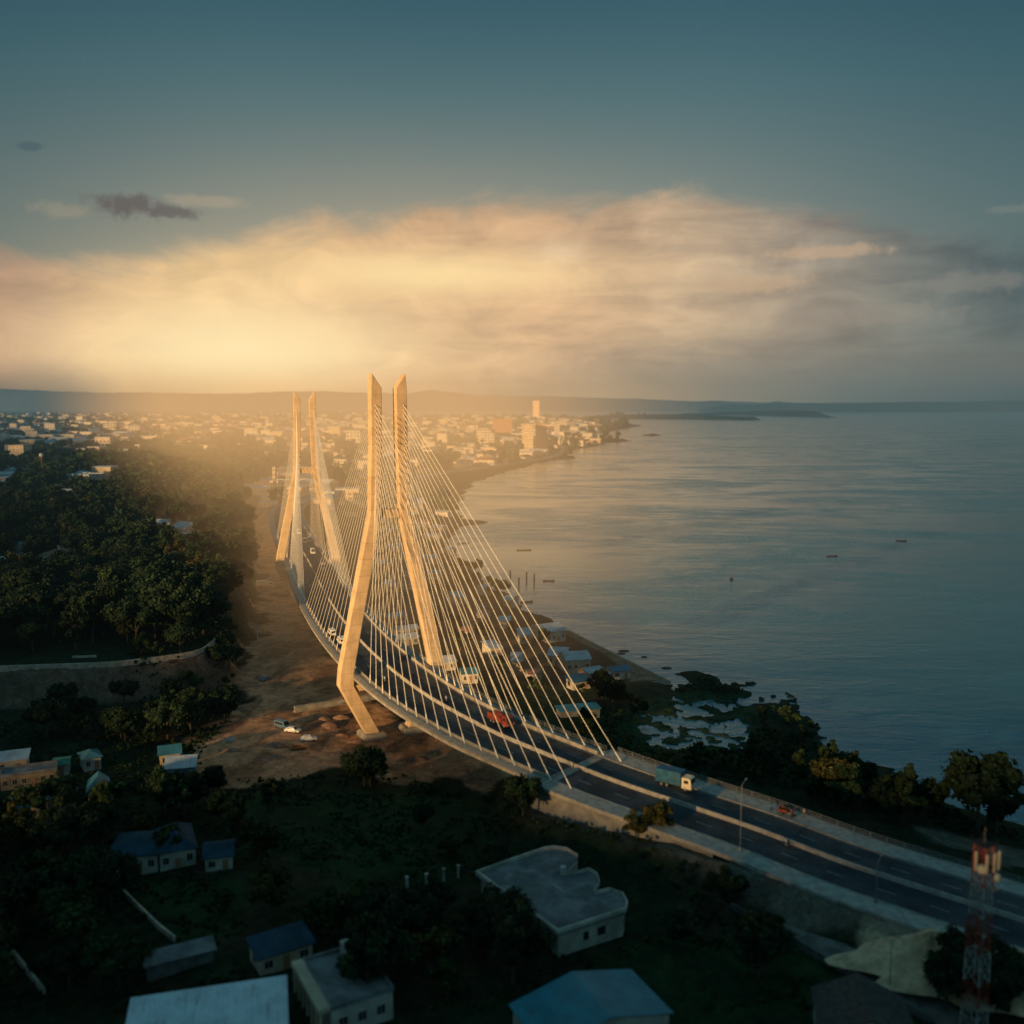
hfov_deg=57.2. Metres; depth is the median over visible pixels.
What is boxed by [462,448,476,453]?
town house
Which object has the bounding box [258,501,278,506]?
shed
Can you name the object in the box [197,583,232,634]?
tree
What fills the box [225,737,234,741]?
tarpaulin heap
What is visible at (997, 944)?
tree
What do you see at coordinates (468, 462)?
town house
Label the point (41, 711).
tree
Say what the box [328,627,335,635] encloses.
minibus
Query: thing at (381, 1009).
window
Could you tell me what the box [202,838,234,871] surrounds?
hut
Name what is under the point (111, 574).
tree
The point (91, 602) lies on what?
tree
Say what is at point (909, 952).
sand heap
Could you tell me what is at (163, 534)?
tree
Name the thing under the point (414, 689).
cable stayed bridge
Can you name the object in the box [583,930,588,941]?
window
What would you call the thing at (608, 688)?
tree
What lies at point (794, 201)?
sky
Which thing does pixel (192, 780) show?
tree
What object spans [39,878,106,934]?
tree
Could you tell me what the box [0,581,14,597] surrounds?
tree
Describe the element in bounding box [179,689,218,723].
tree
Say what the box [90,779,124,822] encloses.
tree
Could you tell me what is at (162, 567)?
tree
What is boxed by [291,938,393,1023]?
flat roofed house
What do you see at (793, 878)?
pavement
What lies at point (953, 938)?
tree
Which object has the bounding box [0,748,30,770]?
shed
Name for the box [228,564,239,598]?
tree
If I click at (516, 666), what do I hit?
shed
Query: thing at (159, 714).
tree
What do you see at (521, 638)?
shed
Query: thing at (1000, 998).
tree
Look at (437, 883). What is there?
tree
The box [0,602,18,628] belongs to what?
tree
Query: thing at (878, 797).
tree
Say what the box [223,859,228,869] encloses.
door
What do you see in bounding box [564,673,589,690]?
shed
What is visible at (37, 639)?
tree
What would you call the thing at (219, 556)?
tree
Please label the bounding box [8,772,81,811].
tree
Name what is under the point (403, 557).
shed
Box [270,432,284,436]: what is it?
apartment block
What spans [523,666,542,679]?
shed
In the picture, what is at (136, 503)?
tree
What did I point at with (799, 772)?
tree
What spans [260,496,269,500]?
shed
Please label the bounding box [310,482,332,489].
town house
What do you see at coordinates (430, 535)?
shed
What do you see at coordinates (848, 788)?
tree
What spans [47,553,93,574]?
tree
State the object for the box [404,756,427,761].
earth heap
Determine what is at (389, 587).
shed
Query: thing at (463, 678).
shed
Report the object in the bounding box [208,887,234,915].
tree
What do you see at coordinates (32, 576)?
tree
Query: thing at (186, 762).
house
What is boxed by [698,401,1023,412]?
shore
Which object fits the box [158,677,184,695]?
tree
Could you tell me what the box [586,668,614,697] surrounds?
tree
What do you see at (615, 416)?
shore
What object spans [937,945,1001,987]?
tree
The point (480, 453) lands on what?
town house
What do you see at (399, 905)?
tree
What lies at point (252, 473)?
town greenery
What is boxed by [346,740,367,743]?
earth heap
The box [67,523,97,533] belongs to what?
tree
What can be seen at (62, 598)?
tree
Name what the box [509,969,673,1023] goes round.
house
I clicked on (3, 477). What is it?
town house
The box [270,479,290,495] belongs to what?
hotel
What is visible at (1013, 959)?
tree
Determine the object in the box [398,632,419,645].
shed
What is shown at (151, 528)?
tree
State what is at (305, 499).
shore road
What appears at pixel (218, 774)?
tree
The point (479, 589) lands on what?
shed
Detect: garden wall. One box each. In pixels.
[9,949,45,994]
[122,889,175,941]
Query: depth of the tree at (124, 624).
296.71 m
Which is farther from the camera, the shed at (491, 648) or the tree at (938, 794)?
the shed at (491, 648)
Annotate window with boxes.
[21,778,26,783]
[148,859,154,866]
[163,857,168,865]
[187,853,192,860]
[208,861,215,867]
[264,959,273,969]
[300,948,308,957]
[326,1013,329,1023]
[339,1015,347,1023]
[358,1009,366,1021]
[377,1003,385,1015]
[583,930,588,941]
[597,924,605,936]
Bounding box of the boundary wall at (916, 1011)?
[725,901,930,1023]
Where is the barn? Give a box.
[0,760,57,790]
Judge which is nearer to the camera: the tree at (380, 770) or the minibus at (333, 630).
the tree at (380, 770)
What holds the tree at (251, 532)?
on the ground
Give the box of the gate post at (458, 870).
[456,864,459,877]
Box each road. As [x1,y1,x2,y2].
[286,444,564,503]
[552,758,1023,947]
[722,901,977,1023]
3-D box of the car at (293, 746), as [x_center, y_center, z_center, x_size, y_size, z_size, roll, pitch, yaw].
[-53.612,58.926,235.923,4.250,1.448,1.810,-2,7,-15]
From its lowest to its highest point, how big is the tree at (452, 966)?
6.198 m
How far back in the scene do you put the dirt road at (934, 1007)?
128.28 m
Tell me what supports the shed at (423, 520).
on the ground
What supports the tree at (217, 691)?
on the ground
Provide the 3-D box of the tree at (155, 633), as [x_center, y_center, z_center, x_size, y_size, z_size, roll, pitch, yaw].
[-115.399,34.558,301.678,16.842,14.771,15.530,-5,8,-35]
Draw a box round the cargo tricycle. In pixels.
[778,806,796,816]
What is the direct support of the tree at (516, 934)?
on the ground
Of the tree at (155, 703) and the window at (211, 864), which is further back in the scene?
the tree at (155, 703)
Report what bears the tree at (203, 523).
on the ground
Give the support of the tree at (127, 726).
on the ground
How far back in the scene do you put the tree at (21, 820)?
176.00 m
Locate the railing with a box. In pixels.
[618,747,1023,882]
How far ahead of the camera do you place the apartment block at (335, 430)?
2197.62 m
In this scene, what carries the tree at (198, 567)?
on the ground
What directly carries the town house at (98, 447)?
on the ground
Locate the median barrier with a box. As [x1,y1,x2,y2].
[574,763,1023,922]
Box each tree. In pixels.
[0,533,14,556]
[0,556,13,567]
[0,564,60,588]
[0,572,34,588]
[0,580,66,607]
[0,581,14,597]
[0,600,41,642]
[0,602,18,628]
[0,796,11,827]
[1,800,37,845]
[5,550,42,564]
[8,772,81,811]
[14,622,52,651]
[15,622,39,647]
[20,534,55,556]
[21,697,71,737]
[25,801,107,858]
[34,806,56,847]
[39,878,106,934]
[45,681,78,702]
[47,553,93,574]
[48,581,78,614]
[48,900,98,964]
[49,548,83,557]
[49,581,108,630]
[51,619,69,642]
[52,529,98,550]
[56,509,94,524]
[58,843,116,893]
[59,516,89,532]
[59,522,70,534]
[59,597,86,648]
[65,694,90,714]
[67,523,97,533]
[68,529,107,551]
[68,563,109,579]
[76,570,98,583]
[76,926,157,990]
[77,590,107,641]
[81,784,118,843]
[81,850,142,908]
[87,579,128,627]
[90,549,107,566]
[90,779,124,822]
[93,584,109,635]
[96,525,122,545]
[96,563,135,575]
[97,566,125,584]
[98,535,139,552]
[99,707,114,735]
[100,597,164,637]
[100,706,143,738]
[103,512,142,529]
[106,716,139,740]
[108,678,140,707]
[113,505,124,516]
[114,538,146,553]
[116,621,134,641]
[118,580,166,633]
[120,519,161,537]
[122,529,151,540]
[122,580,162,626]
[125,509,145,518]
[126,558,190,581]
[126,570,175,588]
[127,494,162,509]
[127,555,149,567]
[130,600,162,638]
[131,631,153,653]
[131,806,158,830]
[132,764,180,814]
[142,513,156,523]
[142,701,186,738]
[143,581,213,616]
[143,697,168,708]
[147,534,176,550]
[151,539,172,555]
[151,823,188,847]
[157,522,178,533]
[157,769,209,814]
[158,525,175,547]
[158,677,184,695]
[161,600,200,627]
[162,624,200,652]
[163,540,185,554]
[163,551,194,564]
[164,501,202,520]
[171,512,185,523]
[171,686,198,703]
[171,700,206,734]
[173,568,224,590]
[177,529,218,546]
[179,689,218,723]
[182,559,225,573]
[183,540,223,560]
[186,554,203,564]
[190,513,231,531]
[196,789,236,823]
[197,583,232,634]
[200,562,244,586]
[200,765,227,793]
[205,553,233,560]
[206,521,234,536]
[206,688,224,719]
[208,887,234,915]
[210,496,245,507]
[210,510,246,525]
[210,540,242,559]
[211,561,234,585]
[211,693,238,723]
[214,591,228,622]
[216,557,246,570]
[217,505,255,524]
[218,643,244,670]
[221,503,248,510]
[224,792,246,841]
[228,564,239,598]
[229,529,249,545]
[235,818,280,861]
[241,526,256,542]
[244,504,257,519]
[245,856,293,917]
[260,778,286,806]
[301,886,349,938]
[333,879,382,923]
[335,911,419,982]
[338,745,386,786]
[346,875,447,933]
[351,752,388,786]
[400,918,454,966]
[412,802,436,828]
[420,874,457,906]
[425,955,463,997]
[432,605,445,612]
[433,610,456,634]
[453,631,472,650]
[459,881,536,944]
[477,897,556,984]
[503,773,543,816]
[578,707,596,731]
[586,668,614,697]
[597,677,625,708]
[622,808,648,838]
[641,800,675,827]
[701,864,750,913]
[731,909,799,977]
[767,913,785,927]
[790,749,807,784]
[808,758,850,782]
[815,745,829,760]
[821,739,839,758]
[830,761,865,788]
[833,751,857,758]
[837,754,859,761]
[839,779,863,810]
[845,750,863,778]
[859,759,878,787]
[864,783,886,796]
[867,785,897,818]
[876,774,900,794]
[881,776,894,791]
[891,773,918,822]
[896,763,918,802]
[899,781,925,811]
[919,777,950,810]
[921,947,976,1010]
[935,923,988,957]
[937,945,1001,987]
[940,749,1023,831]
[961,933,1013,958]
[968,958,1022,1016]
[979,947,1023,992]
[986,751,1023,833]
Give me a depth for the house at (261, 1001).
120.49 m
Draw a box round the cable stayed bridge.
[269,373,713,857]
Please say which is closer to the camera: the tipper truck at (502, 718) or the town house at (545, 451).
the tipper truck at (502, 718)
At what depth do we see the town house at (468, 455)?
1396.96 m
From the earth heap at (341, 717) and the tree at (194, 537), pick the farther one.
the tree at (194, 537)
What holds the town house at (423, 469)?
on the ground
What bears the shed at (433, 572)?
on the ground
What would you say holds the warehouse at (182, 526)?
on the ground
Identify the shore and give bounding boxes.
[592,414,760,419]
[650,411,835,417]
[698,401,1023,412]
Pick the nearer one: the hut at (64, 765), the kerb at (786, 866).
the kerb at (786, 866)
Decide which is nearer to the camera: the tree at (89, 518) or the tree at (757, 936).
the tree at (757, 936)
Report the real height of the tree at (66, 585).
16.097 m
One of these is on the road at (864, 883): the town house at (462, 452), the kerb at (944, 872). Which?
the kerb at (944, 872)
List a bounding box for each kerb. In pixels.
[552,779,1023,949]
[598,755,1023,897]
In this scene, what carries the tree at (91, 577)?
on the ground
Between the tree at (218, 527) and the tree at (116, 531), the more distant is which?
the tree at (218, 527)
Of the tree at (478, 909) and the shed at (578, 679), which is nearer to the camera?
the tree at (478, 909)
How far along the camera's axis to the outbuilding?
135.62 m
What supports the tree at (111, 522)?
on the ground
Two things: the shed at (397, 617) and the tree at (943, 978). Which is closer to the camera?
the tree at (943, 978)
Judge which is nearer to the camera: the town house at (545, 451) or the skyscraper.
the town house at (545, 451)
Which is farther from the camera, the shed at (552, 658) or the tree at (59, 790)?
the shed at (552, 658)
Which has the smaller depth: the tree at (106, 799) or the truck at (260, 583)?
the tree at (106, 799)
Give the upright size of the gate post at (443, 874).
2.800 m
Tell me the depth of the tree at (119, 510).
519.98 m
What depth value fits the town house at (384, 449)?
1623.80 m
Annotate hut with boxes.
[52,756,71,775]
[77,749,102,771]
[85,771,109,800]
[157,743,181,767]
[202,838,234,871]
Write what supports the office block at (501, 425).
on the ground
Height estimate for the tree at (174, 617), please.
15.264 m
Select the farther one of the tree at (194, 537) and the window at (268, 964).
the tree at (194, 537)
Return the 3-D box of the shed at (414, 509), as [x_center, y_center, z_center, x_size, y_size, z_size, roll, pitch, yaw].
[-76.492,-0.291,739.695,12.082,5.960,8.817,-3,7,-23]
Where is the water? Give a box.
[382,411,1023,824]
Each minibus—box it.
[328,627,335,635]
[337,635,343,644]
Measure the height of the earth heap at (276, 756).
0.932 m
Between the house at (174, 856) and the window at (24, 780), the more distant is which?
the window at (24, 780)
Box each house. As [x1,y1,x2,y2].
[0,472,13,475]
[0,476,9,479]
[4,468,25,471]
[4,797,41,817]
[15,541,32,555]
[39,549,68,559]
[76,470,93,472]
[87,446,106,450]
[91,465,118,475]
[110,830,159,875]
[126,975,288,1023]
[153,822,197,871]
[164,753,198,773]
[200,444,216,448]
[245,920,315,975]
[276,465,302,471]
[277,471,292,478]
[283,485,309,496]
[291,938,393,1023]
[299,473,310,477]
[299,478,338,488]
[301,442,309,445]
[309,483,330,494]
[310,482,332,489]
[312,493,338,509]
[320,446,330,452]
[324,490,344,504]
[329,449,340,455]
[334,458,357,468]
[335,487,359,503]
[355,484,367,493]
[358,459,367,471]
[382,447,392,452]
[409,459,420,466]
[410,497,423,506]
[415,464,430,472]
[426,441,437,447]
[452,462,465,467]
[453,446,461,451]
[453,459,472,465]
[457,449,468,455]
[461,454,476,457]
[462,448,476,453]
[474,451,487,457]
[474,456,497,464]
[480,447,493,449]
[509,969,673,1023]
[519,451,535,456]
[519,454,532,459]
[530,449,548,454]
[533,450,542,455]
[810,973,912,1023]
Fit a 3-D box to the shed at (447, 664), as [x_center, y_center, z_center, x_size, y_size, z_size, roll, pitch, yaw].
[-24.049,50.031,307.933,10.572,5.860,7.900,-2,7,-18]
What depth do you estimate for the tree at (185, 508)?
545.29 m
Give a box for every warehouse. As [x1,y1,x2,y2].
[140,519,171,525]
[173,521,202,532]
[244,484,269,495]
[253,478,272,485]
[529,622,566,642]
[558,650,591,674]
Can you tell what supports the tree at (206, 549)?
on the ground
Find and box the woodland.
[0,441,818,886]
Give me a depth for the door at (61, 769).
216.56 m
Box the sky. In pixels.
[0,0,1023,402]
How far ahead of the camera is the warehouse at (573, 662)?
307.78 m
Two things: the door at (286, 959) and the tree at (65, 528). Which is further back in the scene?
the tree at (65, 528)
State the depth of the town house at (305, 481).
916.90 m
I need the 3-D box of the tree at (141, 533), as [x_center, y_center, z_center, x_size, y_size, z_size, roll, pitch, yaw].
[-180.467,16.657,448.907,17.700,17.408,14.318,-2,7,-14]
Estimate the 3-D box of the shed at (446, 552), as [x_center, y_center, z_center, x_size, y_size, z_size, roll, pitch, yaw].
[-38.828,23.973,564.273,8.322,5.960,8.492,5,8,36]
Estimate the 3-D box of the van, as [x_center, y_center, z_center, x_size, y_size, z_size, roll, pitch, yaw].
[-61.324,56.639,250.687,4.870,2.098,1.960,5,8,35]
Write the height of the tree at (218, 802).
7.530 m
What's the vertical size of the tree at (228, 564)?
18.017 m
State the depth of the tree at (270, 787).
196.01 m
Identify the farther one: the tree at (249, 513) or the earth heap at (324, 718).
the tree at (249, 513)
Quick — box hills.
[0,389,791,410]
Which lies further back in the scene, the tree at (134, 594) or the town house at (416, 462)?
the town house at (416, 462)
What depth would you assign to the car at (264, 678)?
293.63 m
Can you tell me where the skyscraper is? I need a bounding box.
[533,400,538,417]
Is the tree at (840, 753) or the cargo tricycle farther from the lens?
the tree at (840, 753)
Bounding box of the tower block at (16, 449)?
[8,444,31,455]
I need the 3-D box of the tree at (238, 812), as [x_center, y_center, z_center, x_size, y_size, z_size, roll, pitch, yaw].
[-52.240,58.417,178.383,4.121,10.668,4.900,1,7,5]
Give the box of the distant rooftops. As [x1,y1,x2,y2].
[0,412,601,445]
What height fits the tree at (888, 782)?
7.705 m
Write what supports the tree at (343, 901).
on the ground
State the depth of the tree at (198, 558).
384.96 m
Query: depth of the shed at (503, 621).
370.19 m
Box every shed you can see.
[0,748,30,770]
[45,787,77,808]
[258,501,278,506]
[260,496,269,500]
[345,509,356,515]
[376,559,389,568]
[379,611,407,624]
[381,579,396,591]
[382,528,392,535]
[388,543,402,551]
[391,624,418,633]
[397,551,405,559]
[397,578,411,589]
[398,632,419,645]
[402,565,408,576]
[411,507,421,513]
[413,519,430,527]
[422,554,435,564]
[423,532,440,540]
[423,655,456,670]
[430,570,441,579]
[431,524,446,531]
[435,510,452,516]
[439,546,456,554]
[449,591,466,603]
[458,667,479,683]
[460,626,474,638]
[474,602,490,617]
[476,584,490,595]
[481,639,502,656]
[498,616,510,628]
[503,595,519,607]
[511,652,522,670]
[516,628,532,643]
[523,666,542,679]
[546,646,568,665]
[554,702,601,717]
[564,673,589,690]
[581,665,610,681]
[605,664,631,679]
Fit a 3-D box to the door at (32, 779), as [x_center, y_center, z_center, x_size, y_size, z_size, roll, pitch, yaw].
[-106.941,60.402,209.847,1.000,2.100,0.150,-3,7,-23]
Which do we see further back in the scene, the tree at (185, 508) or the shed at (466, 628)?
the tree at (185, 508)
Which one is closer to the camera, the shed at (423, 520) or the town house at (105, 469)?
the shed at (423, 520)
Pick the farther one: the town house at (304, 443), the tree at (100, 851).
the town house at (304, 443)
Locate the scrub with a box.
[0,588,1019,1013]
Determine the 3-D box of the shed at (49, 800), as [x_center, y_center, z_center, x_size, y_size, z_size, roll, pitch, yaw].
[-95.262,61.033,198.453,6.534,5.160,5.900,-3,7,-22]
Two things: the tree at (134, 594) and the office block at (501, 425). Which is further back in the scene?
the office block at (501, 425)
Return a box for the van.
[274,718,290,729]
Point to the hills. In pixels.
(39, 400)
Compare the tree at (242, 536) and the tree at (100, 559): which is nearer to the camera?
the tree at (100, 559)
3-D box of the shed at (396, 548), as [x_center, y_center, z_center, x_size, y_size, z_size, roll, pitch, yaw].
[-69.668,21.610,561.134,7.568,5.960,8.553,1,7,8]
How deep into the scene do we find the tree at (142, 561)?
381.04 m
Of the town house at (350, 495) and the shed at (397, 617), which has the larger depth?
the town house at (350, 495)
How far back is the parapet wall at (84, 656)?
280.03 m
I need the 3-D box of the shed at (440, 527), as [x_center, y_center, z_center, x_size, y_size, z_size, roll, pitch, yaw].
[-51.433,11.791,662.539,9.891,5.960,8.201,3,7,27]
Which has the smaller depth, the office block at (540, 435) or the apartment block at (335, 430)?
the office block at (540, 435)
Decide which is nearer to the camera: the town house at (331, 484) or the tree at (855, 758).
the tree at (855, 758)
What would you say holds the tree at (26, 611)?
on the ground
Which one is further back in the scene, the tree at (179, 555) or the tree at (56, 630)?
the tree at (179, 555)
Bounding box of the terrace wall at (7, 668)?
[0,639,215,671]
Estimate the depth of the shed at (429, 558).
515.49 m
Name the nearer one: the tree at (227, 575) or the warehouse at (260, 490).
the tree at (227, 575)
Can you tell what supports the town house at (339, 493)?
on the ground
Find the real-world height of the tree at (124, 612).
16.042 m
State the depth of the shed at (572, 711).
262.90 m
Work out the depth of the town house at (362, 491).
856.03 m
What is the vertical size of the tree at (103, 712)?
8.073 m
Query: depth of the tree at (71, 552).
395.85 m
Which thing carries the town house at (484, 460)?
on the ground
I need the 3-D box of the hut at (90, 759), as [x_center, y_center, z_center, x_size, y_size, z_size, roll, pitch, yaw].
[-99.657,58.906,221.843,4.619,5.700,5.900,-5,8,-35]
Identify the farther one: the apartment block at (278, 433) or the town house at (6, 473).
the apartment block at (278, 433)
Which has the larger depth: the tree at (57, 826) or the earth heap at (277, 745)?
the earth heap at (277, 745)
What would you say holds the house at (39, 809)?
on the ground
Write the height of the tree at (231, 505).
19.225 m
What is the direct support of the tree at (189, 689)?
on the ground
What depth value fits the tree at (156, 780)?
189.82 m
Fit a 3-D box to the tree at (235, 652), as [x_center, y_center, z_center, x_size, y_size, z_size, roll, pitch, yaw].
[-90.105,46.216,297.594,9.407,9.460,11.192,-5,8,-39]
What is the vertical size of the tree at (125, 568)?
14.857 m
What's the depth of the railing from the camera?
170.92 m
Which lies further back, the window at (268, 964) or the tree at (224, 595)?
the tree at (224, 595)
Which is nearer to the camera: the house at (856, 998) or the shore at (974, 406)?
the house at (856, 998)
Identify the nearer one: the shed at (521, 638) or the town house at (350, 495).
the shed at (521, 638)
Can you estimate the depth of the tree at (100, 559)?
387.98 m
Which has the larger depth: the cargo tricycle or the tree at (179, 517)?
the tree at (179, 517)
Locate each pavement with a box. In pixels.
[541,779,1021,951]
[600,749,1023,894]
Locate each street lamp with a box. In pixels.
[738,778,747,850]
[874,854,882,902]
[883,936,900,985]
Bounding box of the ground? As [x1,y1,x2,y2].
[0,411,1023,1023]
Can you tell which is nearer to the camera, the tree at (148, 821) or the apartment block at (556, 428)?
the tree at (148, 821)
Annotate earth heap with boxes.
[219,748,242,752]
[266,741,288,748]
[270,754,286,758]
[318,716,331,720]
[321,721,339,728]
[332,714,351,719]
[334,733,350,737]
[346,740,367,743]
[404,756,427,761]
[425,750,439,752]
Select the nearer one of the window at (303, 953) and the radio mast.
the radio mast
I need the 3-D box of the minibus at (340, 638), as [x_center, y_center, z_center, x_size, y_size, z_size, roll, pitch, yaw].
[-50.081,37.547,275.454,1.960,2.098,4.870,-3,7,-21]
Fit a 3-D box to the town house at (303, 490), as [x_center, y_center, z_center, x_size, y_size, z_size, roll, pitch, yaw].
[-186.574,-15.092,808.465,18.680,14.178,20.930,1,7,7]
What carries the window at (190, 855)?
in the house at (174, 856)
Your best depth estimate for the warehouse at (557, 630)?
349.09 m
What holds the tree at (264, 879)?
on the ground
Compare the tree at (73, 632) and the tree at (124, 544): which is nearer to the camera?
the tree at (73, 632)
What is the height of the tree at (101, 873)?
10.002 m
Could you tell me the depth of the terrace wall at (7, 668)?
271.97 m
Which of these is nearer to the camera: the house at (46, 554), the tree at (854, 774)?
the tree at (854, 774)
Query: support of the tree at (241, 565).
on the ground
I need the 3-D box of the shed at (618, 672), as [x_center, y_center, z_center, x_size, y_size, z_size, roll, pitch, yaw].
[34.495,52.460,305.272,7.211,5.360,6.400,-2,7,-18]
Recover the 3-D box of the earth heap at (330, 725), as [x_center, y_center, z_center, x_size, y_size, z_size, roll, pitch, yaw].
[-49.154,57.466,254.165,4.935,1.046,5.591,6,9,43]
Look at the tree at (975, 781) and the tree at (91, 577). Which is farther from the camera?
the tree at (91, 577)
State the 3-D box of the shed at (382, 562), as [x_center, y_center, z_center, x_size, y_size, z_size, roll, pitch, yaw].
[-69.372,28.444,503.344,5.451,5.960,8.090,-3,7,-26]
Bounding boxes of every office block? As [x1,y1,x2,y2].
[492,419,511,432]
[522,423,532,448]
[535,423,546,448]
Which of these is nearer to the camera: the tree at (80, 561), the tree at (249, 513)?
the tree at (80, 561)
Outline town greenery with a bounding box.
[0,411,645,510]
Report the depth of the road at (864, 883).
161.03 m
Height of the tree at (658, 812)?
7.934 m
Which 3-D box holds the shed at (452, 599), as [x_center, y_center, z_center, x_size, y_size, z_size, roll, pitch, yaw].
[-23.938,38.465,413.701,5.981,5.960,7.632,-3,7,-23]
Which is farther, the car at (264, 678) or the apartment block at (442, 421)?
the apartment block at (442, 421)
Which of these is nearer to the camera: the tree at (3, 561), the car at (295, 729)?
the car at (295, 729)
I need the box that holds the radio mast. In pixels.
[959,827,1000,1023]
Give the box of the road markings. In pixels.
[558,758,1023,947]
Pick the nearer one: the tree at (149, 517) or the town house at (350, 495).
the tree at (149, 517)
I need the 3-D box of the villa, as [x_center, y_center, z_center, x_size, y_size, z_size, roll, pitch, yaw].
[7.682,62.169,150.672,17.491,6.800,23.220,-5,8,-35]
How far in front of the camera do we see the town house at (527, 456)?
1473.57 m
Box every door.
[31,777,35,785]
[59,766,63,775]
[94,760,98,769]
[175,857,180,868]
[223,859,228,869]
[283,954,289,969]
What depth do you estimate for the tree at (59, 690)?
257.05 m
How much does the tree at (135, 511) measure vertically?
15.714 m
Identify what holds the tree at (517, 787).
on the ground
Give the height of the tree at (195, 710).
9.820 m
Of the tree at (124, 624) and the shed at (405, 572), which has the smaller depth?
the tree at (124, 624)
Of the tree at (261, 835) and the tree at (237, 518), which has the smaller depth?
the tree at (261, 835)
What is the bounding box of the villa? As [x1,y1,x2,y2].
[475,845,627,956]
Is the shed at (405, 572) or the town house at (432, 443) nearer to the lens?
the shed at (405, 572)
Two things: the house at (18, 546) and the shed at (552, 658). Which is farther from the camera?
the house at (18, 546)
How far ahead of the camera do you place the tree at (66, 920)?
136.25 m
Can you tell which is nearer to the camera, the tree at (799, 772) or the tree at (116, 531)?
the tree at (799, 772)
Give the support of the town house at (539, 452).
on the ground
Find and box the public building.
[67,472,103,481]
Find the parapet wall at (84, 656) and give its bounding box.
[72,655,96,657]
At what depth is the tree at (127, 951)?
129.09 m
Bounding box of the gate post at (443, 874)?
[442,868,444,880]
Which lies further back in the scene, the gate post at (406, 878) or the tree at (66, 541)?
the tree at (66, 541)
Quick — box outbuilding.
[143,935,216,981]
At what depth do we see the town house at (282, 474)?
977.68 m
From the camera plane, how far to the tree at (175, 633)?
281.08 m
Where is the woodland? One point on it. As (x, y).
(94, 495)
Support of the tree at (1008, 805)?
on the ground
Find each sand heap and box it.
[824,928,948,976]
[875,949,1023,1016]
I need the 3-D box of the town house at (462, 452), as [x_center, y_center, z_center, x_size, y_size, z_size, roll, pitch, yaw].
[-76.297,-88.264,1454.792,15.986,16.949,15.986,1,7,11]
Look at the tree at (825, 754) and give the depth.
218.82 m
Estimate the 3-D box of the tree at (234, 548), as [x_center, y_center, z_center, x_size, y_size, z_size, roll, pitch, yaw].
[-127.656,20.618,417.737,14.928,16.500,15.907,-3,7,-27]
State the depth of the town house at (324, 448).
1604.00 m
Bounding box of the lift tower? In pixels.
[272,467,275,487]
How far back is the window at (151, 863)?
166.78 m
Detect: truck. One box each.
[256,580,272,587]
[487,709,514,727]
[655,764,695,791]
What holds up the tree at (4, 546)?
on the ground
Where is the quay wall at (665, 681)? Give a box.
[567,629,669,684]
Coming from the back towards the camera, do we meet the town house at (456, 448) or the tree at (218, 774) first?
the town house at (456, 448)
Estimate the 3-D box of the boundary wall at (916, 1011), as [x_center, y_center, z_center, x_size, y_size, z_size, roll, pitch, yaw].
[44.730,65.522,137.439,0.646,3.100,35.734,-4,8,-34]
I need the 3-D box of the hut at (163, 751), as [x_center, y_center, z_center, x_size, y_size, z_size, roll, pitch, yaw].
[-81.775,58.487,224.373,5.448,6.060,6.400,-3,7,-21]
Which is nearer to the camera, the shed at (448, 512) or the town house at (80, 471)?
the shed at (448, 512)
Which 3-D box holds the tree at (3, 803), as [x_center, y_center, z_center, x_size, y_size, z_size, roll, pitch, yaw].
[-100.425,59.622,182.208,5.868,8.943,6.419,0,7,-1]
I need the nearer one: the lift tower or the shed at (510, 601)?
the shed at (510, 601)
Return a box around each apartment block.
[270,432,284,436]
[328,426,341,435]
[438,419,447,423]
[554,422,559,434]
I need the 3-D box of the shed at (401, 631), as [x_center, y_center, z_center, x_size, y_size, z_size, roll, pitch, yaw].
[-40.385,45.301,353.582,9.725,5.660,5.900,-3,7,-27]
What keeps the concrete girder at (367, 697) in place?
on the ground
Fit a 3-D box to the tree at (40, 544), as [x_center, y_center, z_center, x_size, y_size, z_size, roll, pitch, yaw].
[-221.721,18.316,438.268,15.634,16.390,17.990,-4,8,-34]
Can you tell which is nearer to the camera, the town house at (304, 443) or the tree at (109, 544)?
the tree at (109, 544)
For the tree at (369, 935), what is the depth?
126.76 m
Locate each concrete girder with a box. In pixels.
[294,698,343,712]
[343,694,375,704]
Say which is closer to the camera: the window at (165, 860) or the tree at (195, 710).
the window at (165, 860)
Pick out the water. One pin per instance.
(890, 635)
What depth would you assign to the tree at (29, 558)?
386.07 m
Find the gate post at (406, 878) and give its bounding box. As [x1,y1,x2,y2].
[405,876,408,888]
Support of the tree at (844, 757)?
on the ground
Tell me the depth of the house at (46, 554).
428.64 m
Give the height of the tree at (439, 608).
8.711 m
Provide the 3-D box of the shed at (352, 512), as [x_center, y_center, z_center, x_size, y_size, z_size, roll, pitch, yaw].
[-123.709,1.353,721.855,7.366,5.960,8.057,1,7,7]
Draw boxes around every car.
[259,675,270,680]
[284,726,300,733]
[290,743,306,750]
[300,734,316,741]
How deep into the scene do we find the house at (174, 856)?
168.68 m
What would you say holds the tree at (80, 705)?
on the ground
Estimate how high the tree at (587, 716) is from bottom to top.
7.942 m
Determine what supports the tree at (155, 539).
on the ground
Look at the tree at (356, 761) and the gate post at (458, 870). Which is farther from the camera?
the tree at (356, 761)
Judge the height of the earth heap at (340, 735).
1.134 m

